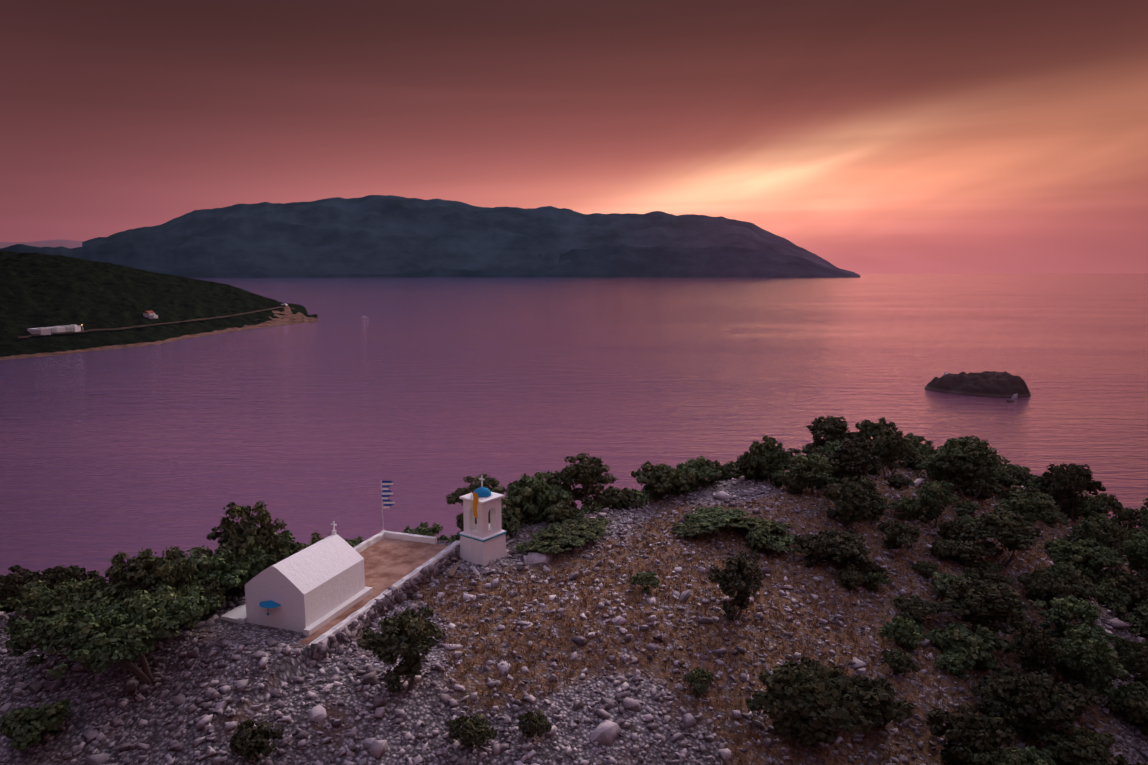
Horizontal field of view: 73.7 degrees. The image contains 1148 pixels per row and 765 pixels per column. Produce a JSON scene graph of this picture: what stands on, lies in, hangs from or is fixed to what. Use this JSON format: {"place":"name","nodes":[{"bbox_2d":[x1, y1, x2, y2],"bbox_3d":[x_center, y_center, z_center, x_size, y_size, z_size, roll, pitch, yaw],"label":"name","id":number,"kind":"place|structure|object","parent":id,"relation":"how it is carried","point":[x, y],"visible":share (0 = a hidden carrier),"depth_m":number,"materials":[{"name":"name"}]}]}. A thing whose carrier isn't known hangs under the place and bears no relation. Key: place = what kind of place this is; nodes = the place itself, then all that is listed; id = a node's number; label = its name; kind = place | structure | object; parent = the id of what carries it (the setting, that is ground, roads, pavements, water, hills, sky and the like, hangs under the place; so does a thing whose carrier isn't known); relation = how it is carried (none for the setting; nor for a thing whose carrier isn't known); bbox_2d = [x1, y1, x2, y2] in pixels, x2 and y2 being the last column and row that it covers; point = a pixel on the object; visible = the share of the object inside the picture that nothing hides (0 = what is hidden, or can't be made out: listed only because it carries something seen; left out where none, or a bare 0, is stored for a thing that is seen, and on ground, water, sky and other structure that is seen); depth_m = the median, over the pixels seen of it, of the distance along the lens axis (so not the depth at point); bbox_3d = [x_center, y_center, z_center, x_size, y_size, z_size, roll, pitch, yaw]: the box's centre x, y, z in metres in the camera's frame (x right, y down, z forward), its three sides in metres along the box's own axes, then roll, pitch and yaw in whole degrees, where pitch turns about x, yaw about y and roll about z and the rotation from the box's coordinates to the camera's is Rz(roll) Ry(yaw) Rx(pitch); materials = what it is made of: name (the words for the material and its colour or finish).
{"place":"outdoors","nodes":[
{"label":"outdoors","id":0,"kind":"place"},
{"bbox_2d":[0,239,83,247],"bbox_3d":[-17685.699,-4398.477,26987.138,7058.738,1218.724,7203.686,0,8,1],"label":"land","id":1,"kind":"structure","parent":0,"point":[62,242],"depth_m":25861.03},
{"bbox_2d":[18,306,294,337],"bbox_3d":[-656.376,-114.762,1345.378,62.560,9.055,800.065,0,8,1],"label":"road","id":2,"kind":"structure","parent":0,"point":[121,328],"depth_m":1135.14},
{"bbox_2d":[0,251,317,356],"bbox_3d":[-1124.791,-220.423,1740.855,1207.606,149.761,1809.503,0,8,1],"label":"headland","id":3,"kind":"object","parent":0,"point":[38,290],"depth_m":1271.09,"materials":[{"name":"plant"}]},
{"bbox_2d":[0,305,317,359],"bbox_3d":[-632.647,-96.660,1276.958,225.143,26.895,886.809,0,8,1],"label":"shoreline","id":4,"kind":"structure","parent":3,"relation":"attached to","point":[297,318],"depth_m":1242.20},
{"bbox_2d":[299,538,447,644],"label":"terrace","id":5,"kind":"structure","parent":0,"point":[388,562],"depth_m":58.39,"materials":[{"name":"tile"}]},
{"bbox_2d":[0,243,853,277],"bbox_3d":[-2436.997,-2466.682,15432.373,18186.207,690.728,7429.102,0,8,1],"label":"hills","id":6,"kind":"structure","parent":0,"point":[625,260],"depth_m":14882.05,"materials":[{"name":"stone"}]},
{"bbox_2d":[82,195,859,277],"bbox_3d":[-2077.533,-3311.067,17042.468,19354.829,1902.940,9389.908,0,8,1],"label":"mountain","id":7,"kind":"structure","parent":0,"point":[380,234],"depth_m":16254.14,"materials":[{"name":"stone"}]},
{"bbox_2d":[0,273,1147,581],"bbox_3d":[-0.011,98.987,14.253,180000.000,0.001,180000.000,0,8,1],"label":"sea","id":8,"kind":"structure","parent":0,"point":[424,395],"depth_m":637.61,"materials":[{"name":"liquid"}]},
{"bbox_2d":[924,371,1030,397],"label":"islet rock","id":9,"kind":"object","parent":8,"relation":"in","point":[1004,384],"visible":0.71,"depth_m":630.79,"materials":[{"name":"stone"}]},
{"bbox_2d":[0,460,1147,764],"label":"rocky hillside","id":10,"kind":"structure","parent":0,"point":[420,704],"depth_m":47.35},
{"bbox_2d":[0,699,70,751],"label":"bush","id":11,"kind":"object","parent":10,"relation":"on","point":[26,727],"visible":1,"depth_m":38.86,"materials":[{"name":"green plant"}]},
{"bbox_2d":[0,565,86,620],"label":"bush","id":12,"kind":"object","parent":10,"relation":"on","point":[10,584],"visible":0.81,"depth_m":52.19,"materials":[{"name":"green plant"}]},
{"bbox_2d":[2,578,107,646],"bbox_3d":[-31.410,14.465,46.969,6.374,4.385,4.662,1,8,6],"label":"bush","id":13,"kind":"object","parent":10,"relation":"on","point":[36,598],"visible":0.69,"depth_m":46.05,"materials":[{"name":"green plant"}]},
{"bbox_2d":[4,584,136,669],"bbox_3d":[-27.728,14.652,44.758,7.138,4.369,8.365,-2,9,28],"label":"bush","id":14,"kind":"object","parent":10,"relation":"on","point":[45,634],"visible":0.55,"depth_m":42.36,"materials":[{"name":"green plant"}]},
{"bbox_2d":[87,548,166,598],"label":"bush","id":15,"kind":"object","parent":10,"relation":"on","point":[113,573],"visible":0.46,"depth_m":47.13,"materials":[{"name":"green plant"}]},
{"bbox_2d":[47,583,221,684],"bbox_3d":[-23.608,14.478,42.184,7.943,5.024,7.012,-10,13,-11],"label":"bush","id":16,"kind":"object","parent":10,"relation":"on","point":[102,636],"visible":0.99,"depth_m":41.20,"materials":[{"name":"green plant"}]},
{"bbox_2d":[104,546,205,595],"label":"bush","id":17,"kind":"object","parent":10,"relation":"on","point":[173,554],"visible":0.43,"depth_m":47.44,"materials":[{"name":"green plant"}]},
{"bbox_2d":[141,561,212,629],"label":"bush","id":18,"kind":"object","parent":10,"relation":"on","point":[183,571],"visible":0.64,"depth_m":46.94,"materials":[{"name":"green plant"}]},
{"bbox_2d":[174,546,246,608],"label":"bush","id":19,"kind":"object","parent":10,"relation":"on","point":[215,566],"visible":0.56,"depth_m":49.52,"materials":[{"name":"green plant"}]},
{"bbox_2d":[214,533,275,595],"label":"bush","id":20,"kind":"object","parent":10,"relation":"on","point":[246,557],"visible":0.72,"depth_m":51.67,"materials":[{"name":"green plant"}]},
{"bbox_2d":[206,501,286,565],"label":"bush","id":21,"kind":"object","parent":10,"relation":"on","point":[263,533],"visible":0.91,"depth_m":53.28,"materials":[{"name":"green plant"}]},
{"bbox_2d":[229,719,283,763],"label":"bush","id":22,"kind":"object","parent":10,"relation":"on","point":[247,741],"visible":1,"depth_m":36.77,"materials":[{"name":"green plant"}]},
{"bbox_2d":[250,527,305,568],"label":"bush","id":23,"kind":"object","parent":10,"relation":"on","point":[286,537],"visible":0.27,"depth_m":55.83,"materials":[{"name":"green plant"}]},
{"bbox_2d":[221,521,372,635],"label":"chapel","id":24,"kind":"structure","parent":10,"relation":"on","point":[311,589],"depth_m":48.36,"materials":[{"name":"white paint"}]},
{"bbox_2d":[307,530,459,648],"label":"courtyard walls","id":25,"kind":"structure","parent":10,"relation":"on","point":[364,545],"depth_m":58.96,"materials":[{"name":"white paint"}]},
{"bbox_2d":[308,544,459,666],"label":"retaining wall stones","id":26,"kind":"object","parent":10,"relation":"on","point":[325,648],"visible":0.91,"depth_m":51.35,"materials":[{"name":"stone"}]},
{"bbox_2d":[357,604,445,692],"bbox_3d":[-9.555,15.147,42.722,4.865,4.718,4.364,-3,9,-20],"label":"bush","id":27,"kind":"object","parent":10,"relation":"on","point":[406,644],"visible":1,"depth_m":42.16,"materials":[{"name":"green plant"}]},
{"bbox_2d":[446,712,498,752],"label":"bush","id":28,"kind":"object","parent":10,"relation":"on","point":[475,730],"visible":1,"depth_m":39.31,"materials":[{"name":"green plant"}]},
{"bbox_2d":[446,473,509,523],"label":"bush","id":29,"kind":"object","parent":10,"relation":"on","point":[493,483],"visible":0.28,"depth_m":65.33,"materials":[{"name":"green plant"}]},
{"bbox_2d":[458,475,506,565],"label":"bell tower","id":30,"kind":"structure","parent":10,"relation":"on","point":[485,538],"depth_m":61.01,"materials":[{"name":"white"}]},
{"bbox_2d":[501,507,521,533],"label":"bush","id":31,"kind":"object","parent":10,"relation":"on","point":[511,521],"visible":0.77,"depth_m":67.09,"materials":[{"name":"green plant"}]},
{"bbox_2d":[517,709,552,741],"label":"bush","id":32,"kind":"object","parent":10,"relation":"on","point":[538,724],"visible":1,"depth_m":40.48,"materials":[{"name":"green plant"}]},
{"bbox_2d":[506,471,573,521],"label":"bush","id":33,"kind":"object","parent":10,"relation":"on","point":[537,493],"visible":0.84,"depth_m":70.90,"materials":[{"name":"green plant"}]},
{"bbox_2d":[514,538,571,553],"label":"bush","id":34,"kind":"object","parent":10,"relation":"on","point":[553,547],"visible":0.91,"depth_m":62.26,"materials":[{"name":"green plant"}]},
{"bbox_2d":[530,519,594,548],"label":"bush","id":35,"kind":"object","parent":10,"relation":"on","point":[554,531],"visible":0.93,"depth_m":64.18,"materials":[{"name":"green plant"}]},
{"bbox_2d":[543,498,583,523],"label":"bush","id":36,"kind":"object","parent":10,"relation":"on","point":[560,511],"visible":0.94,"depth_m":69.22,"materials":[{"name":"green plant"}]},
{"bbox_2d":[0,455,1147,764],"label":"scree rocks","id":37,"kind":"object","parent":10,"relation":"on","point":[94,737],"visible":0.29,"depth_m":44.60,"materials":[{"name":"stone"}]},
{"bbox_2d":[546,452,617,513],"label":"bush","id":38,"kind":"object","parent":10,"relation":"on","point":[585,473],"visible":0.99,"depth_m":72.17,"materials":[{"name":"green plant"}]},
{"bbox_2d":[562,517,608,540],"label":"bush","id":39,"kind":"object","parent":10,"relation":"on","point":[597,527],"visible":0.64,"depth_m":66.92,"materials":[{"name":"green plant"}]},
{"bbox_2d":[105,476,1130,764],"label":"boulders","id":40,"kind":"object","parent":10,"relation":"on","point":[605,732],"visible":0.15,"depth_m":42.28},
{"bbox_2d":[591,486,646,509],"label":"bush","id":41,"kind":"object","parent":10,"relation":"on","point":[611,496],"visible":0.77,"depth_m":75.77,"materials":[{"name":"green plant"}]},
{"bbox_2d":[631,461,695,500],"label":"bush","id":42,"kind":"object","parent":10,"relation":"on","point":[659,480],"visible":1,"depth_m":78.08,"materials":[{"name":"green plant"}]},
{"bbox_2d":[671,521,719,539],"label":"bush","id":43,"kind":"object","parent":10,"relation":"on","point":[692,529],"visible":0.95,"depth_m":67.67,"materials":[{"name":"green plant"}]},
{"bbox_2d":[683,667,713,697],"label":"bush","id":44,"kind":"object","parent":10,"relation":"on","point":[697,678],"visible":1,"depth_m":46.23,"materials":[{"name":"green plant"}]},
{"bbox_2d":[676,456,721,492],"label":"bush","id":45,"kind":"object","parent":10,"relation":"on","point":[696,468],"visible":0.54,"depth_m":81.48,"materials":[{"name":"green plant"}]},
{"bbox_2d":[683,506,748,531],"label":"bush","id":46,"kind":"object","parent":10,"relation":"on","point":[707,517],"visible":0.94,"depth_m":69.74,"materials":[{"name":"green plant"}]},
{"bbox_2d":[708,550,766,620],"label":"bush","id":47,"kind":"object","parent":10,"relation":"on","point":[733,571],"visible":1,"depth_m":54.66,"materials":[{"name":"green plant"}]},
{"bbox_2d":[726,516,791,533],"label":"bush","id":48,"kind":"object","parent":10,"relation":"on","point":[747,524],"visible":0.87,"depth_m":69.44,"materials":[{"name":"green plant"}]},
{"bbox_2d":[745,525,778,551],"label":"bush","id":49,"kind":"object","parent":10,"relation":"on","point":[758,540],"visible":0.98,"depth_m":66.28,"materials":[{"name":"green plant"}]},
{"bbox_2d":[749,435,789,482],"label":"bush","id":50,"kind":"object","parent":10,"relation":"on","point":[771,451],"visible":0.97,"depth_m":83.40,"materials":[{"name":"green plant"}]},
{"bbox_2d":[408,458,1140,764],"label":"grass tufts","id":51,"kind":"object","parent":10,"relation":"on","point":[490,703],"visible":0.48,"depth_m":55.40,"materials":[{"name":"brown"}]},
{"bbox_2d":[745,665,873,750],"bbox_3d":[13.563,18.999,43.545,5.996,5.083,5.285,-6,10,-34],"label":"bush","id":52,"kind":"object","parent":10,"relation":"on","point":[820,711],"visible":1,"depth_m":43.19,"materials":[{"name":"green plant"}]},
{"bbox_2d":[793,534,827,566],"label":"bush","id":53,"kind":"object","parent":10,"relation":"on","point":[808,545],"visible":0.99,"depth_m":66.17,"materials":[{"name":"green plant"}]},
{"bbox_2d":[787,452,840,494],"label":"bush","id":54,"kind":"object","parent":10,"relation":"on","point":[815,461],"visible":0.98,"depth_m":78.54,"materials":[{"name":"green plant"}]},
{"bbox_2d":[774,657,859,697],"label":"bush","id":55,"kind":"object","parent":10,"relation":"on","point":[805,665],"visible":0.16,"depth_m":48.08,"materials":[{"name":"green plant"}]},
{"bbox_2d":[806,415,856,448],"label":"bush","id":56,"kind":"object","parent":10,"relation":"on","point":[837,427],"visible":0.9,"depth_m":93.77,"materials":[{"name":"green plant"}]},
{"bbox_2d":[804,528,870,565],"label":"bush","id":57,"kind":"object","parent":10,"relation":"on","point":[847,544],"visible":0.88,"depth_m":66.01,"materials":[{"name":"green plant"}]},
{"bbox_2d":[823,478,879,528],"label":"bush","id":58,"kind":"object","parent":10,"relation":"on","point":[852,505],"visible":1,"depth_m":72.22,"materials":[{"name":"green plant"}]},
{"bbox_2d":[823,434,880,483],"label":"bush","id":59,"kind":"object","parent":10,"relation":"on","point":[846,452],"visible":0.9,"depth_m":79.16,"materials":[{"name":"green plant"}]},
{"bbox_2d":[836,564,869,590],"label":"bush","id":60,"kind":"object","parent":10,"relation":"on","point":[849,577],"visible":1,"depth_m":63.84,"materials":[{"name":"green plant"}]},
{"bbox_2d":[837,674,914,728],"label":"bush","id":61,"kind":"object","parent":10,"relation":"on","point":[881,708],"visible":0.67,"depth_m":46.88,"materials":[{"name":"green plant"}]},
{"bbox_2d":[855,417,903,444],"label":"bush","id":62,"kind":"object","parent":10,"relation":"on","point":[868,428],"visible":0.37,"depth_m":95.14,"materials":[{"name":"green plant"}]},
{"bbox_2d":[869,426,914,478],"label":"bush","id":63,"kind":"object","parent":10,"relation":"on","point":[885,443],"visible":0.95,"depth_m":84.05,"materials":[{"name":"green plant"}]},
{"bbox_2d":[878,520,921,553],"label":"bush","id":64,"kind":"object","parent":10,"relation":"on","point":[898,534],"visible":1,"depth_m":70.00,"materials":[{"name":"green plant"}]},
{"bbox_2d":[881,647,920,675],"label":"bush","id":65,"kind":"object","parent":10,"relation":"on","point":[897,660],"visible":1,"depth_m":53.48,"materials":[{"name":"green plant"}]},
{"bbox_2d":[878,615,924,652],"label":"bush","id":66,"kind":"object","parent":10,"relation":"on","point":[901,627],"visible":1,"depth_m":57.25,"materials":[{"name":"green plant"}]},
{"bbox_2d":[889,496,928,521],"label":"bush","id":67,"kind":"object","parent":10,"relation":"on","point":[910,508],"visible":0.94,"depth_m":75.44,"materials":[{"name":"green plant"}]},
{"bbox_2d":[892,594,939,624],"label":"bush","id":68,"kind":"object","parent":10,"relation":"on","point":[916,609],"visible":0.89,"depth_m":61.28,"materials":[{"name":"green plant"}]},
{"bbox_2d":[915,480,959,527],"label":"bush","id":69,"kind":"object","parent":10,"relation":"on","point":[934,495],"visible":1,"depth_m":74.66,"materials":[{"name":"green plant"}]},
{"bbox_2d":[922,445,985,493],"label":"bush","id":70,"kind":"object","parent":10,"relation":"on","point":[968,468],"visible":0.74,"depth_m":81.20,"materials":[{"name":"green plant"}]},
{"bbox_2d":[934,651,975,678],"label":"bush","id":71,"kind":"object","parent":10,"relation":"on","point":[954,662],"visible":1,"depth_m":55.41,"materials":[{"name":"green plant"}]},
{"bbox_2d":[925,622,1010,670],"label":"bush","id":72,"kind":"object","parent":10,"relation":"on","point":[980,644],"visible":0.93,"depth_m":57.08,"materials":[{"name":"green plant"}]},
{"bbox_2d":[940,533,997,564],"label":"bush","id":73,"kind":"object","parent":10,"relation":"on","point":[967,548],"visible":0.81,"depth_m":69.67,"materials":[{"name":"green plant"}]},
{"bbox_2d":[928,436,1010,501],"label":"bush","id":74,"kind":"object","parent":10,"relation":"on","point":[977,458],"visible":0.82,"depth_m":80.32,"materials":[{"name":"green plant"}]},
{"bbox_2d":[925,701,1018,764],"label":"bush","id":75,"kind":"object","parent":10,"relation":"on","point":[968,736],"visible":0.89,"depth_m":46.74,"materials":[{"name":"green plant"}]},
{"bbox_2d":[934,574,1043,634],"bbox_3d":[32.816,18.297,60.740,7.608,5.139,5.813,2,7,40],"label":"bush","id":76,"kind":"object","parent":10,"relation":"on","point":[964,592],"visible":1,"depth_m":59.98,"materials":[{"name":"green plant"}]},
{"bbox_2d":[962,567,1015,588],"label":"bush","id":77,"kind":"object","parent":10,"relation":"on","point":[985,574],"visible":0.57,"depth_m":66.76,"materials":[{"name":"green plant"}]},
{"bbox_2d":[971,681,1007,716],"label":"bush","id":78,"kind":"object","parent":10,"relation":"on","point":[989,693],"visible":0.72,"depth_m":52.02,"materials":[{"name":"green plant"}]},
{"bbox_2d":[966,747,1022,764],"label":"bush","id":79,"kind":"object","parent":10,"relation":"on","point":[1008,756],"visible":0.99,"depth_m":44.81,"materials":[{"name":"green plant"}]},
{"bbox_2d":[958,507,1038,567],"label":"bush","id":80,"kind":"object","parent":10,"relation":"on","point":[1012,531],"visible":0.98,"depth_m":70.01,"materials":[{"name":"green plant"}]},
{"bbox_2d":[997,746,1056,764],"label":"bush","id":81,"kind":"object","parent":10,"relation":"on","point":[1029,756],"visible":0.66,"depth_m":46.42,"materials":[{"name":"green plant"}]},
{"bbox_2d":[987,672,1074,742],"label":"bush","id":82,"kind":"object","parent":10,"relation":"on","point":[1049,713],"visible":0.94,"depth_m":50.12,"materials":[{"name":"green plant"}]},
{"bbox_2d":[994,489,1070,550],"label":"bush","id":83,"kind":"object","parent":10,"relation":"on","point":[1039,507],"visible":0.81,"depth_m":73.16,"materials":[{"name":"green plant"}]},
{"bbox_2d":[1003,621,1065,675],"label":"bush","id":84,"kind":"object","parent":10,"relation":"on","point":[1037,641],"visible":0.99,"depth_m":56.44,"materials":[{"name":"green plant"}]},
{"bbox_2d":[978,668,1102,724],"bbox_3d":[32.064,22.134,52.857,7.836,3.418,6.729,3,7,-11],"label":"bush","id":85,"kind":"object","parent":10,"relation":"on","point":[1068,692],"visible":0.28,"depth_m":52.44,"materials":[{"name":"green plant"}]},
{"bbox_2d":[1017,567,1077,608],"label":"bush","id":86,"kind":"object","parent":10,"relation":"on","point":[1041,584],"visible":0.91,"depth_m":65.92,"materials":[{"name":"green plant"}]},
{"bbox_2d":[1033,464,1087,510],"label":"bush","id":87,"kind":"object","parent":10,"relation":"on","point":[1061,480],"visible":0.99,"depth_m":91.33,"materials":[{"name":"green plant"}]},
{"bbox_2d":[1048,565,1095,603],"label":"bush","id":88,"kind":"object","parent":10,"relation":"on","point":[1081,584],"visible":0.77,"depth_m":66.40,"materials":[{"name":"green plant"}]},
{"bbox_2d":[1037,725,1115,764],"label":"bush","id":89,"kind":"object","parent":10,"relation":"on","point":[1081,746],"visible":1,"depth_m":47.40,"materials":[{"name":"green plant"}]},
{"bbox_2d":[1034,594,1118,642],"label":"bush","id":90,"kind":"object","parent":10,"relation":"on","point":[1083,610],"visible":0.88,"depth_m":61.01,"materials":[{"name":"green plant"}]},
{"bbox_2d":[1048,463,1105,518],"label":"bush","id":91,"kind":"object","parent":10,"relation":"on","point":[1094,486],"visible":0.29,"depth_m":93.05,"materials":[{"name":"green plant"}]},
{"bbox_2d":[1044,538,1126,576],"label":"bush","id":92,"kind":"object","parent":10,"relation":"on","point":[1075,554],"visible":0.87,"depth_m":75.43,"materials":[{"name":"green plant"}]},
{"bbox_2d":[1047,623,1129,699],"bbox_3d":[37.855,21.210,56.098,4.666,6.075,5.400,-7,13,-8],"label":"bush","id":93,"kind":"object","parent":10,"relation":"on","point":[1096,653],"visible":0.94,"depth_m":55.23,"materials":[{"name":"green plant"}]},
{"bbox_2d":[1063,519,1127,569],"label":"bush","id":94,"kind":"object","parent":10,"relation":"on","point":[1112,537],"visible":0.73,"depth_m":78.61,"materials":[{"name":"green plant"}]},
{"bbox_2d":[1074,493,1122,516],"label":"bush","id":95,"kind":"object","parent":10,"relation":"on","point":[1104,503],"visible":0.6,"depth_m":97.41,"materials":[{"name":"green plant"}]},
{"bbox_2d":[1092,578,1131,607],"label":"bush","id":96,"kind":"object","parent":10,"relation":"on","point":[1106,592],"visible":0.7,"depth_m":70.00,"materials":[{"name":"green plant"}]},
{"bbox_2d":[1088,568,1147,613],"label":"bush","id":97,"kind":"object","parent":10,"relation":"on","point":[1135,586],"visible":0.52,"depth_m":71.61,"materials":[{"name":"green plant"}]},
{"bbox_2d":[1105,691,1147,735],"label":"bush","id":98,"kind":"object","parent":10,"relation":"on","point":[1134,707],"visible":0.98,"depth_m":55.48,"materials":[{"name":"green plant"}]},
{"bbox_2d":[1106,507,1147,528],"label":"bush","id":99,"kind":"object","parent":10,"relation":"on","point":[1126,514],"visible":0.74,"depth_m":106.14,"materials":[{"name":"green plant"}]},
{"bbox_2d":[1117,639,1147,691],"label":"bush","id":100,"kind":"object","parent":10,"relation":"on","point":[1135,662],"visible":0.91,"depth_m":58.26,"materials":[{"name":"green plant"}]},
{"bbox_2d":[1118,531,1147,580],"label":"bush","id":101,"kind":"object","parent":10,"relation":"on","point":[1137,549],"visible":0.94,"depth_m":83.38,"materials":[{"name":"green plant"}]},
{"bbox_2d":[1124,599,1147,641],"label":"bush","id":102,"kind":"object","parent":10,"relation":"on","point":[1138,620],"visible":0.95,"depth_m":67.10,"materials":[{"name":"green plant"}]},
{"bbox_2d":[0,0,1147,272],"label":"sky","id":103,"kind":"structure","parent":0,"point":[865,136],"materials":[{"name":"pink"}]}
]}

